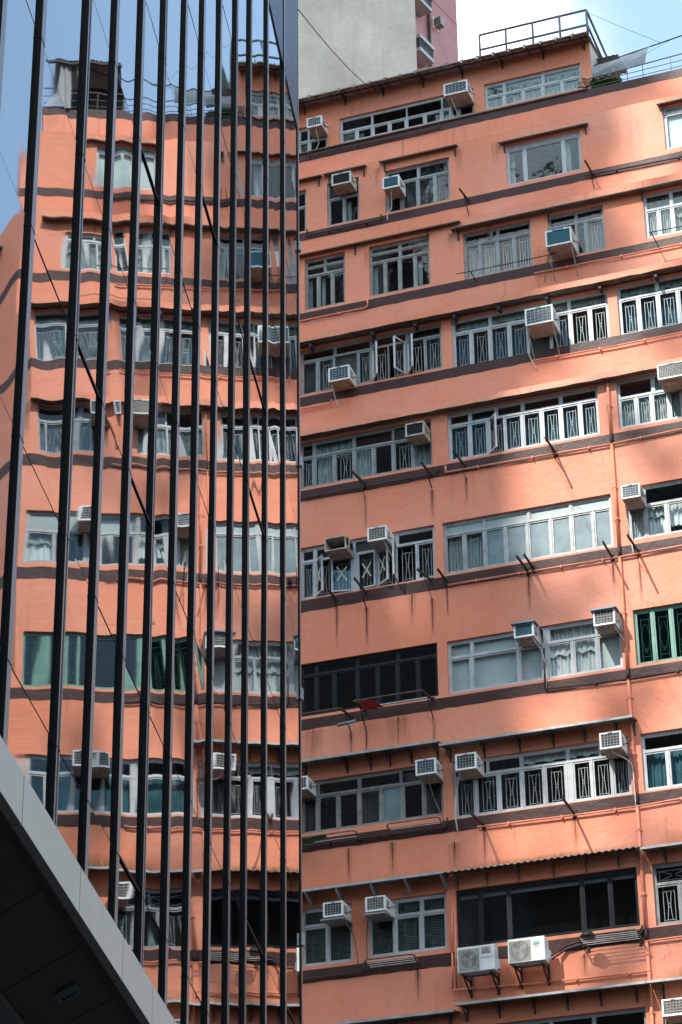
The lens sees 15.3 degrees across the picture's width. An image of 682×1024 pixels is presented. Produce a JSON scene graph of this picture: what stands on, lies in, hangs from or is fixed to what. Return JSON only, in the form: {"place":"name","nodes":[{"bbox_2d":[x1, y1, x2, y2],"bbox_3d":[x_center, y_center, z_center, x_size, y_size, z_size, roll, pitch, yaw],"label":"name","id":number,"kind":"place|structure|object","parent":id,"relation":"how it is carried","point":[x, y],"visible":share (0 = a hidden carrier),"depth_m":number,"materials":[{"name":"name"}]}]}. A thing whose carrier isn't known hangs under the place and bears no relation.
{"place":"outdoors","nodes":[
{"label":"outdoors","id":0,"kind":"place"},
{"bbox_2d":[299,31,681,1023],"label":"orange apartment building","id":1,"kind":"structure","parent":0,"point":[433,339],"depth_m":57.45,"materials":[{"name":"paint"}]},
{"bbox_2d":[299,191,305,231],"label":"window","id":2,"kind":"structure","parent":1,"relation":"in","point":[302,195],"depth_m":68.35,"materials":[{"name":"black glass"}]},
{"bbox_2d":[302,775,315,798],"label":"air conditioner","id":3,"kind":"object","parent":1,"relation":"attached to","point":[308,787],"visible":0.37,"depth_m":55.62,"materials":[{"name":"metal"}]},
{"bbox_2d":[299,128,326,152],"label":"window","id":4,"kind":"structure","parent":1,"relation":"in","point":[307,142],"depth_m":69.83,"materials":[{"name":"white metal"}]},
{"bbox_2d":[307,115,327,148],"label":"air conditioner","id":5,"kind":"object","parent":1,"relation":"attached to","point":[317,126],"visible":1,"depth_m":69.23,"materials":[{"name":"metal"}]},
{"bbox_2d":[305,253,344,309],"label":"window","id":6,"kind":"structure","parent":1,"relation":"in","point":[328,291],"depth_m":64.98,"materials":[{"name":"white metal"}]},
{"bbox_2d":[302,904,352,966],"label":"window","id":7,"kind":"structure","parent":1,"relation":"in","point":[324,944],"depth_m":54.76,"materials":[{"name":"grey glass"}]},
{"bbox_2d":[302,830,361,844],"bbox_3d":[-0.355,7.150,55.011,1.584,0.206,0.441,-10,-29,17],"label":"drying rack","id":8,"kind":"object","parent":1,"relation":"attached to","point":[311,839],"visible":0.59,"depth_m":54.94,"materials":[{"name":"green metal"}]},
{"bbox_2d":[303,962,363,979],"bbox_3d":[-0.171,9.748,53.778,1.432,0.246,0.090,-10,-29,17],"label":"drain pipe","id":9,"kind":"object","parent":1,"relation":"attached to","point":[338,975],"visible":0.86,"depth_m":53.66,"materials":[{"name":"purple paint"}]},
{"bbox_2d":[298,9,368,86],"bbox_3d":[0.013,-9.887,55.107,0.020,15.954,23.131,-3,-28,3],"label":"cable","id":10,"kind":"object","parent":1,"relation":"attached to","point":[329,47],"visible":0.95,"depth_m":49.81,"materials":[{"name":"black rubber"}]},
{"bbox_2d":[300,300,367,321],"bbox_3d":[-0.179,-5.056,64.037,1.852,0.245,0.090,-10,-29,17],"label":"drain pipe","id":11,"kind":"object","parent":1,"relation":"attached to","point":[337,313],"visible":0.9,"depth_m":63.96,"materials":[{"name":"orange metal"}]},
{"bbox_2d":[324,535,353,561],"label":"air conditioner","id":12,"kind":"object","parent":1,"relation":"attached to","point":[337,548],"visible":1,"depth_m":58.12,"materials":[{"name":"grey metal"}]},
{"bbox_2d":[320,900,358,963],"bbox_3d":[-0.017,8.939,53.843,0.636,1.266,0.690,-10,-29,17],"label":"air conditioner","id":13,"kind":"object","parent":1,"relation":"attached to","point":[337,913],"visible":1,"depth_m":53.89,"materials":[{"name":"metal"}]},
{"bbox_2d":[328,364,356,406],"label":"air conditioner","id":14,"kind":"object","parent":1,"relation":"attached to","point":[342,378],"visible":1,"depth_m":61.10,"materials":[{"name":"metal"}]},
{"bbox_2d":[328,178,358,225],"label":"window","id":15,"kind":"structure","parent":1,"relation":"in","point":[344,208],"depth_m":67.09,"materials":[{"name":"glass"}]},
{"bbox_2d":[306,214,381,235],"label":"drain pipe","id":16,"kind":"object","parent":1,"relation":"attached to","point":[365,222],"visible":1,"depth_m":66.21,"materials":[{"name":"metal"}]},
{"bbox_2d":[332,171,356,195],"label":"air conditioner","id":17,"kind":"object","parent":1,"relation":"attached to","point":[343,183],"visible":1,"depth_m":66.54,"materials":[{"name":"grey metal"}]},
{"bbox_2d":[322,164,366,183],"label":"awning","id":18,"kind":"object","parent":1,"relation":"attached to","point":[344,170],"visible":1,"depth_m":67.01,"materials":[{"name":"brown metal"}]},
{"bbox_2d":[353,576,367,608],"bbox_3d":[0.441,1.826,57.243,0.090,0.483,0.821,-10,-29,17],"label":"laundry bracket","id":19,"kind":"object","parent":1,"relation":"attached to","point":[362,588],"visible":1,"depth_m":57.38,"materials":[{"name":"black metal"}]},
{"bbox_2d":[354,701,367,729],"bbox_3d":[0.436,4.447,55.937,0.090,0.528,0.723,-10,-29,17],"label":"laundry bracket","id":20,"kind":"object","parent":1,"relation":"attached to","point":[363,709],"visible":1,"depth_m":56.05,"materials":[{"name":"black metal"}]},
{"bbox_2d":[358,700,382,709],"bbox_3d":[0.627,4.251,55.904,0.385,0.056,0.543,-20,-33,32],"label":"plastic sheet","id":21,"kind":"object","parent":20,"relation":"on","point":[369,704],"visible":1,"depth_m":55.88,"materials":[{"name":"red plastic"}]},
{"bbox_2d":[301,420,431,488],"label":"window","id":22,"kind":"structure","parent":1,"relation":"in","point":[324,468],"depth_m":59.70,"materials":[{"name":"glass"}]},
{"bbox_2d":[301,526,435,599],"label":"window","id":23,"kind":"structure","parent":1,"relation":"in","point":[415,548],"depth_m":58.62,"materials":[{"name":"white metal"}]},
{"bbox_2d":[300,466,438,498],"bbox_3d":[0.664,-0.666,58.873,3.411,0.221,0.090,-10,-29,17],"label":"drain pipe","id":24,"kind":"object","parent":1,"relation":"attached to","point":[363,487],"visible":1,"depth_m":58.80,"materials":[{"name":"orange metal"}]},
{"bbox_2d":[301,644,438,716],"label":"window","id":25,"kind":"structure","parent":1,"relation":"in","point":[336,683],"depth_m":57.93,"materials":[{"name":"black glass"}]},
{"bbox_2d":[302,740,441,775],"bbox_3d":[-0.291,5.556,55.801,5.240,0.360,0.464,-10,-29,17],"label":"awning","id":26,"kind":"object","parent":1,"relation":"attached to","point":[411,747],"visible":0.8,"depth_m":55.48,"materials":[{"name":"metal"}]},
{"bbox_2d":[308,123,439,156],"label":"drain pipe","id":27,"kind":"object","parent":1,"relation":"attached to","point":[390,138],"visible":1,"depth_m":68.26,"materials":[{"name":"metal"}]},
{"bbox_2d":[301,318,447,394],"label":"window","id":28,"kind":"structure","parent":1,"relation":"in","point":[314,377],"depth_m":61.74,"materials":[{"name":"white metal"}]},
{"bbox_2d":[302,817,447,846],"bbox_3d":[0.725,6.951,54.869,3.372,0.244,0.090,-10,-29,17],"label":"drain pipe","id":29,"kind":"object","parent":1,"relation":"attached to","point":[378,836],"visible":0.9,"depth_m":54.76,"materials":[{"name":"orange metal"}]},
{"bbox_2d":[302,871,448,907],"bbox_3d":[-0.248,8.198,54.402,5.260,0.360,0.462,-10,-29,17],"label":"awning","id":30,"kind":"object","parent":1,"relation":"attached to","point":[371,884],"visible":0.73,"depth_m":54.06,"materials":[{"name":"metal"}]},
{"bbox_2d":[363,895,395,968],"bbox_3d":[0.744,8.851,53.545,0.666,1.365,0.740,-10,-29,17],"label":"air conditioner","id":31,"kind":"object","parent":1,"relation":"attached to","point":[380,908],"visible":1,"depth_m":53.57,"materials":[{"name":"metal"}]},
{"bbox_2d":[299,220,460,256],"bbox_3d":[0.190,-6.700,64.713,5.988,0.325,0.161,-10,-29,17],"label":"awning","id":32,"kind":"object","parent":1,"relation":"attached to","point":[380,238],"visible":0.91,"depth_m":64.47,"materials":[{"name":"metal"}]},
{"bbox_2d":[367,525,397,581],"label":"air conditioner","id":33,"kind":"object","parent":1,"relation":"attached to","point":[379,539],"visible":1,"depth_m":57.60,"materials":[{"name":"metal"}]},
{"bbox_2d":[302,763,469,833],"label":"window","id":34,"kind":"structure","parent":1,"relation":"in","point":[394,795],"depth_m":55.67,"materials":[{"name":"black glass"}]},
{"bbox_2d":[364,953,420,973],"bbox_3d":[1.063,9.473,53.213,1.134,0.206,0.441,-10,-29,17],"label":"drying rack","id":35,"kind":"object","parent":1,"relation":"attached to","point":[415,959],"visible":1,"depth_m":53.20,"materials":[{"name":"grey metal"}]},
{"bbox_2d":[382,174,405,219],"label":"air conditioner","id":36,"kind":"object","parent":1,"relation":"attached to","point":[394,186],"visible":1,"depth_m":65.86,"materials":[{"name":"white metal"}]},
{"bbox_2d":[330,1009,459,1023],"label":"awning","id":37,"kind":"object","parent":1,"relation":"attached to","point":[447,1013],"visible":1,"depth_m":52.45,"materials":[{"name":"metal"}]},
{"bbox_2d":[370,236,430,295],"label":"window","id":38,"kind":"structure","parent":1,"relation":"in","point":[384,279],"depth_m":64.39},
{"bbox_2d":[340,97,473,142],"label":"window","id":39,"kind":"structure","parent":1,"relation":"in","point":[437,109],"depth_m":69.51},
{"bbox_2d":[386,816,443,837],"bbox_3d":[1.593,6.763,54.410,1.234,0.206,0.441,-10,-29,17],"label":"drying rack","id":40,"kind":"object","parent":1,"relation":"attached to","point":[442,830],"visible":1,"depth_m":54.36,"materials":[{"name":"grey metal"}]},
{"bbox_2d":[405,421,430,445],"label":"air conditioner","id":41,"kind":"object","parent":1,"relation":"attached to","point":[417,433],"visible":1,"depth_m":58.67,"materials":[{"name":"grey metal"}]},
{"bbox_2d":[378,144,457,171],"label":"awning","id":42,"kind":"object","parent":1,"relation":"attached to","point":[418,153],"visible":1,"depth_m":66.40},
{"bbox_2d":[386,159,449,212],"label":"window","id":43,"kind":"structure","parent":1,"relation":"in","point":[428,183],"depth_m":66.29,"materials":[{"name":"grey glass"}]},
{"bbox_2d":[369,893,474,957],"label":"window","id":44,"kind":"structure","parent":1,"relation":"in","point":[420,924],"depth_m":54.13,"materials":[{"name":"grey glass"}]},
{"bbox_2d":[416,567,432,597],"bbox_3d":[1.869,1.493,56.697,0.090,0.526,1.046,-10,-29,17],"label":"laundry bracket","id":45,"kind":"object","parent":1,"relation":"attached to","point":[430,579],"visible":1,"depth_m":56.84,"materials":[{"name":"black metal"}]},
{"bbox_2d":[422,690,434,718],"bbox_3d":[1.907,4.163,55.466,0.090,0.538,0.744,-10,-29,17],"label":"laundry bracket","id":46,"kind":"object","parent":1,"relation":"attached to","point":[432,699],"visible":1,"depth_m":55.58,"materials":[{"name":"black metal"}]},
{"bbox_2d":[353,689,422,700],"bbox_3d":[1.022,4.010,55.485,1.620,0.038,0.028,-11,-29,18],"label":"laundry rod","id":47,"kind":"object","parent":46,"relation":"on","point":[388,695],"visible":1,"depth_m":55.47,"materials":[{"name":"brown metal"}]},
{"bbox_2d":[380,697,426,705],"bbox_3d":[1.353,4.175,55.880,1.250,0.044,0.045,-10,-29,17],"label":"laundry rod","id":48,"kind":"object","parent":46,"relation":"on","point":[403,701],"visible":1,"depth_m":55.85,"materials":[{"name":"silver metal"}]},
{"bbox_2d":[415,757,444,825],"bbox_3d":[1.931,6.062,54.594,0.474,1.399,0.604,-10,-29,17],"label":"air conditioner","id":49,"kind":"object","parent":1,"relation":"attached to","point":[428,771],"visible":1,"depth_m":54.63,"materials":[{"name":"metal"}]},
{"bbox_2d":[454,910,456,988],"bbox_3d":[2.400,9.135,53.038,0.074,1.691,0.090,-10,-29,17],"label":"drain pipe","id":50,"kind":"object","parent":1,"relation":"attached to","point":[455,941],"visible":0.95,"depth_m":53.01,"materials":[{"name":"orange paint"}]},
{"bbox_2d":[443,79,473,116],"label":"air conditioner","id":51,"kind":"object","parent":1,"relation":"attached to","point":[458,94],"visible":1,"depth_m":67.92,"materials":[{"name":"metal"}]},
{"bbox_2d":[454,752,483,831],"bbox_3d":[2.692,6.003,54.311,0.675,1.556,0.604,-10,-29,17],"label":"air conditioner","id":52,"kind":"object","parent":1,"relation":"attached to","point":[468,766],"visible":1,"depth_m":54.37,"materials":[{"name":"metal"}]},
{"bbox_2d":[451,902,489,990],"bbox_3d":[2.681,9.041,52.971,0.833,1.953,0.090,-10,-29,17],"label":"drain pipe","id":53,"kind":"object","parent":1,"relation":"attached to","point":[452,973],"visible":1,"depth_m":52.92,"materials":[{"name":"orange paint"}]},
{"bbox_2d":[457,944,500,997],"bbox_3d":[2.897,9.466,52.338,0.850,0.900,0.636,-10,-29,17],"label":"outdoor unit","id":54,"kind":"object","parent":1,"relation":"attached to","point":[478,961],"visible":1,"depth_m":52.18,"materials":[{"name":"white metal"}]},
{"bbox_2d":[463,221,531,278],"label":"window","id":55,"kind":"structure","parent":1,"relation":"in","point":[512,243],"depth_m":63.53,"materials":[{"name":"grey glass"}]},
{"bbox_2d":[448,387,599,461],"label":"window","id":56,"kind":"structure","parent":1,"relation":"in","point":[474,437],"depth_m":58.37,"materials":[{"name":"white metal"}]},
{"bbox_2d":[510,620,546,687],"bbox_3d":[4.093,3.127,55.226,0.602,1.461,0.620,-10,-29,17],"label":"air conditioner","id":57,"kind":"object","parent":1,"relation":"attached to","point":[527,633],"visible":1,"depth_m":55.32,"materials":[{"name":"grey metal"}]},
{"bbox_2d":[443,495,613,574],"bbox_3d":[4.230,0.583,57.040,3.940,1.310,0.247,-10,-29,17],"label":"window","id":58,"kind":"structure","parent":1,"relation":"in","point":[581,525],"depth_m":56.98,"materials":[{"name":"glass"}]},
{"bbox_2d":[448,290,609,366],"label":"window","id":59,"kind":"structure","parent":1,"relation":"in","point":[508,342],"depth_m":60.65,"materials":[{"name":"white metal"}]},
{"bbox_2d":[507,936,551,988],"bbox_3d":[3.916,9.233,52.040,0.840,0.870,0.636,-10,-29,17],"label":"outdoor unit","id":60,"kind":"object","parent":1,"relation":"attached to","point":[529,952],"visible":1,"depth_m":51.88,"materials":[{"name":"grey metal"}]},
{"bbox_2d":[551,925,642,956],"bbox_3d":[5.260,8.818,51.975,1.939,0.530,0.277,-6,-28,10],"label":"refrigerant hose","id":61,"kind":"object","parent":60,"relation":"attached to","point":[563,947],"visible":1,"depth_m":52.03,"materials":[{"name":"black plastic"}]},
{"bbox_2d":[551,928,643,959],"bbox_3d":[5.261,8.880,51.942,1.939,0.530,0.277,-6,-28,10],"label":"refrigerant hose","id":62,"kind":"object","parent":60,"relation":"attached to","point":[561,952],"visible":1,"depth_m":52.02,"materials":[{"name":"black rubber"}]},
{"bbox_2d":[485,64,580,108],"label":"window","id":63,"kind":"structure","parent":1,"relation":"in","point":[568,78],"depth_m":68.01,"materials":[{"name":"glass"}]},
{"bbox_2d":[448,619,622,693],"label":"window","id":64,"kind":"structure","parent":1,"relation":"in","point":[575,648],"depth_m":55.67,"materials":[{"name":"white glass"}]},
{"bbox_2d":[439,715,636,762],"bbox_3d":[4.204,4.833,54.325,4.290,0.360,0.464,-10,-29,17],"label":"awning","id":65,"kind":"object","parent":1,"relation":"attached to","point":[582,726],"visible":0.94,"depth_m":54.31,"materials":[{"name":"grey metal"}]},
{"bbox_2d":[524,304,559,369],"bbox_3d":[4.718,-4.088,59.738,0.806,1.350,0.654,-10,-29,17],"label":"air conditioner","id":66,"kind":"object","parent":1,"relation":"attached to","point":[542,321],"visible":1,"depth_m":59.72,"materials":[{"name":"metal"}]},
{"bbox_2d":[478,9,606,63],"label":"roof railing","id":67,"kind":"object","parent":1,"relation":"on","point":[559,31],"visible":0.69,"depth_m":68.19,"materials":[{"name":"metal"}]},
{"bbox_2d":[444,846,640,888],"bbox_3d":[4.225,7.368,52.999,4.220,0.418,0.452,-10,-29,17],"label":"awning","id":68,"kind":"object","parent":1,"relation":"attached to","point":[549,860],"visible":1,"depth_m":52.98,"materials":[{"name":"metal"}]},
{"bbox_2d":[453,738,631,818],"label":"window","id":69,"kind":"structure","parent":1,"relation":"in","point":[582,772],"depth_m":54.57,"materials":[{"name":"white metal"}]},
{"bbox_2d":[498,122,588,152],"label":"awning","id":70,"kind":"object","parent":1,"relation":"attached to","point":[544,133],"visible":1,"depth_m":65.27,"materials":[{"name":"brown concrete"}]},
{"bbox_2d":[506,131,581,184],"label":"window","id":71,"kind":"structure","parent":1,"relation":"in","point":[560,154],"depth_m":66.15,"materials":[{"name":"grey glass"}]},
{"bbox_2d":[456,868,639,947],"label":"window","id":72,"kind":"structure","parent":1,"relation":"in","point":[609,899],"depth_m":53.55,"materials":[{"name":"black glass"}]},
{"bbox_2d":[454,981,649,1021],"bbox_3d":[4.289,9.932,51.627,4.030,0.360,0.464,-10,-29,17],"label":"awning","id":73,"kind":"object","parent":1,"relation":"attached to","point":[564,993],"visible":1,"depth_m":51.60,"materials":[{"name":"grey metal"}]},
{"bbox_2d":[544,226,578,282],"bbox_3d":[5.327,-6.290,62.135,0.888,1.108,0.660,-10,-29,17],"label":"air conditioner","id":74,"kind":"object","parent":1,"relation":"attached to","point":[562,242],"visible":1,"depth_m":62.04,"materials":[{"name":"grey metal"}]},
{"bbox_2d":[445,428,681,472],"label":"drain pipe","id":75,"kind":"object","parent":1,"relation":"attached to","point":[533,457],"visible":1,"depth_m":57.40,"materials":[{"name":"orange metal"}]},
{"bbox_2d":[477,970,649,989],"bbox_3d":[4.542,9.581,51.922,3.651,0.113,0.090,-10,-29,17],"label":"drain pipe","id":76,"kind":"object","parent":1,"relation":"attached to","point":[576,979],"visible":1,"depth_m":51.85,"materials":[{"name":"orange paint"}]},
{"bbox_2d":[448,545,681,585],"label":"drain pipe","id":77,"kind":"object","parent":1,"relation":"attached to","point":[520,573],"visible":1,"depth_m":56.10,"materials":[{"name":"orange metal"}]},
{"bbox_2d":[450,179,681,240],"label":"awning","id":78,"kind":"object","parent":1,"relation":"attached to","point":[547,210],"visible":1,"depth_m":62.88,"materials":[{"name":"brown metal"}]},
{"bbox_2d":[506,1008,646,1023],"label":"window","id":79,"kind":"structure","parent":1,"relation":"in","point":[630,1016],"depth_m":52.02,"materials":[{"name":"black glass"}]},
{"bbox_2d":[548,206,605,259],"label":"window","id":80,"kind":"structure","parent":1,"relation":"in","point":[587,225],"depth_m":62.82,"materials":[{"name":"grey glass"}]},
{"bbox_2d":[477,797,681,827],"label":"drain pipe","id":81,"kind":"object","parent":1,"relation":"attached to","point":[614,809],"visible":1,"depth_m":53.36,"materials":[{"name":"orange metal"}]},
{"bbox_2d":[531,331,681,361],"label":"drain pipe","id":82,"kind":"object","parent":1,"relation":"attached to","point":[600,348],"visible":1,"depth_m":59.22,"materials":[{"name":"orange metal"}]},
{"bbox_2d":[590,605,623,640],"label":"air conditioner","id":83,"kind":"object","parent":1,"relation":"attached to","point":[606,620],"visible":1,"depth_m":54.79,"materials":[{"name":"metal"}]},
{"bbox_2d":[534,242,681,273],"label":"drain pipe","id":84,"kind":"object","parent":1,"relation":"attached to","point":[621,255],"visible":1,"depth_m":61.79,"materials":[{"name":"orange metal"}]},
{"bbox_2d":[577,929,643,951],"bbox_3d":[5.488,8.733,51.726,1.284,0.205,0.520,-10,-29,17],"label":"drying rack","id":85,"kind":"object","parent":1,"relation":"attached to","point":[622,931],"visible":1,"depth_m":51.72,"materials":[{"name":"metal"}]},
{"bbox_2d":[596,54,627,79],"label":"lean to roof","id":86,"kind":"object","parent":1,"relation":"attached to","point":[602,59],"visible":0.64,"depth_m":68.21,"materials":[{"name":"metal"}]},
{"bbox_2d":[543,648,681,689],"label":"drain pipe","id":87,"kind":"object","parent":1,"relation":"attached to","point":[596,683],"visible":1,"depth_m":54.57,"materials":[{"name":"orange metal"}]},
{"bbox_2d":[599,730,635,811],"bbox_3d":[5.830,5.481,53.289,0.594,1.659,0.604,-10,-29,17],"label":"air conditioner","id":88,"kind":"object","parent":1,"relation":"attached to","point":[613,744],"visible":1,"depth_m":53.40,"materials":[{"name":"metal"}]},
{"bbox_2d":[592,47,648,78],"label":"tarpaulin","id":89,"kind":"object","parent":1,"relation":"attached to","point":[634,59],"visible":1,"depth_m":67.08,"materials":[{"name":"white fabric"}]},
{"bbox_2d":[606,383,655,1023],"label":"drainpipe","id":90,"kind":"object","parent":1,"relation":"attached to","point":[629,698],"visible":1,"depth_m":54.15,"materials":[{"name":"orange metal"}]},
{"bbox_2d":[584,156,681,175],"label":"drain pipe","id":91,"kind":"object","parent":1,"relation":"attached to","point":[616,169],"visible":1,"depth_m":63.86,"materials":[{"name":"orange metal"}]},
{"bbox_2d":[621,483,646,552],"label":"air conditioner","id":92,"kind":"object","parent":1,"relation":"attached to","point":[633,496],"visible":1,"depth_m":55.87,"materials":[{"name":"metal"}]},
{"bbox_2d":[587,53,681,88],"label":"terrace railing","id":93,"kind":"object","parent":1,"relation":"on","point":[589,83],"visible":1,"depth_m":66.45,"materials":[{"name":"metal"}]},
{"bbox_2d":[593,35,681,65],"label":"cable","id":94,"kind":"object","parent":1,"relation":"attached to","point":[638,50],"visible":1,"depth_m":67.15,"materials":[{"name":"black metal"}]},
{"bbox_2d":[616,374,681,428],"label":"window","id":95,"kind":"structure","parent":1,"relation":"in","point":[656,405],"depth_m":57.47,"materials":[{"name":"glass"}]},
{"bbox_2d":[617,274,681,334],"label":"window","id":96,"kind":"structure","parent":1,"relation":"in","point":[657,312],"depth_m":59.68,"materials":[{"name":"white metal"}]},
{"bbox_2d":[627,480,681,539],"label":"window","id":97,"kind":"structure","parent":1,"relation":"in","point":[662,515],"depth_m":56.21,"materials":[{"name":"glass"}]},
{"bbox_2d":[633,604,681,664],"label":"window","id":98,"kind":"structure","parent":1,"relation":"in","point":[658,631],"depth_m":54.77,"materials":[{"name":"green glass"}]},
{"bbox_2d":[640,842,681,864],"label":"awning","id":99,"kind":"object","parent":1,"relation":"attached to","point":[663,847],"visible":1,"depth_m":52.15,"materials":[{"name":"white metal"}]},
{"bbox_2d":[641,729,681,790],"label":"window","id":100,"kind":"structure","parent":1,"relation":"in","point":[661,751],"depth_m":53.57,"materials":[{"name":"white metal"}]},
{"bbox_2d":[643,187,681,238],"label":"window","id":101,"kind":"structure","parent":1,"relation":"in","point":[662,210],"depth_m":62.15,"materials":[{"name":"white metal"}]},
{"bbox_2d":[646,977,681,998],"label":"awning","id":102,"kind":"object","parent":1,"relation":"attached to","point":[660,982],"visible":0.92,"depth_m":50.86,"materials":[{"name":"white metal"}]},
{"bbox_2d":[653,862,681,925],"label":"window","id":103,"kind":"structure","parent":1,"relation":"in","point":[667,878],"depth_m":52.97,"materials":[{"name":"white metal"}]},
{"bbox_2d":[656,98,681,114],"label":"awning","id":104,"kind":"object","parent":1,"relation":"attached to","point":[667,102],"visible":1,"depth_m":64.35,"materials":[{"name":"brown concrete"}]},
{"bbox_2d":[657,361,681,392],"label":"air conditioner","id":105,"kind":"object","parent":1,"relation":"attached to","point":[669,375],"visible":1,"depth_m":56.81,"materials":[{"name":"metal"}]},
{"bbox_2d":[661,997,681,1023],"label":"air conditioner","id":106,"kind":"object","parent":1,"relation":"attached to","point":[672,1011],"visible":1,"depth_m":50.39,"materials":[{"name":"metal"}]},
{"bbox_2d":[663,104,681,148],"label":"window","id":107,"kind":"structure","parent":1,"relation":"in","point":[672,115],"depth_m":64.30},
{"bbox_2d":[456,0,681,81],"label":"sky","id":108,"kind":"structure","parent":0,"point":[658,20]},
{"label":"ground","id":109,"kind":"structure","parent":0,"visible":0},
{"bbox_2d":[0,0,304,1023],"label":"mirror glass tower","id":110,"kind":"structure","parent":109,"relation":"on","point":[150,604],"depth_m":24.33,"materials":[{"name":"grey"}]},
{"bbox_2d":[0,736,176,1023],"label":"entrance canopy","id":111,"kind":"object","parent":110,"relation":"attached to","point":[59,929],"visible":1,"depth_m":14.22,"materials":[{"name":"grey metal"}]},
{"bbox_2d":[54,981,80,1003],"bbox_3d":[-1.617,2.834,15.018,0.109,0.042,0.396,16,-32,-29],"label":"downlight","id":112,"kind":"object","parent":111,"relation":"attached to","point":[68,992],"visible":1,"depth_m":15.01,"materials":[{"name":"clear glass"}]},
{"bbox_2d":[298,0,416,97],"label":"concrete tower","id":113,"kind":"structure","parent":109,"relation":"on","point":[366,41],"depth_m":87.46,"materials":[{"name":"concrete"}]},
{"bbox_2d":[415,0,458,70],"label":"red tiled tower","id":114,"kind":"structure","parent":109,"relation":"on","point":[434,47],"depth_m":108.97,"materials":[{"name":"tile"}]},
{"bbox_2d":[433,15,444,32],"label":"air conditioner","id":115,"kind":"object","parent":114,"relation":"attached to","point":[438,23],"visible":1,"depth_m":109.23,"materials":[{"name":"white metal"}]},
{"label":"laundry bracket","id":116,"kind":"object","parent":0,"visible":0},
{"bbox_2d":[456,253,556,273],"bbox_3d":[4.274,-6.177,62.392,2.965,0.224,0.100,-8,-29,13],"label":"laundry rod","id":117,"kind":"object","parent":116,"relation":"on","point":[505,264],"visible":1,"depth_m":62.39,"materials":[{"name":"black metal"}]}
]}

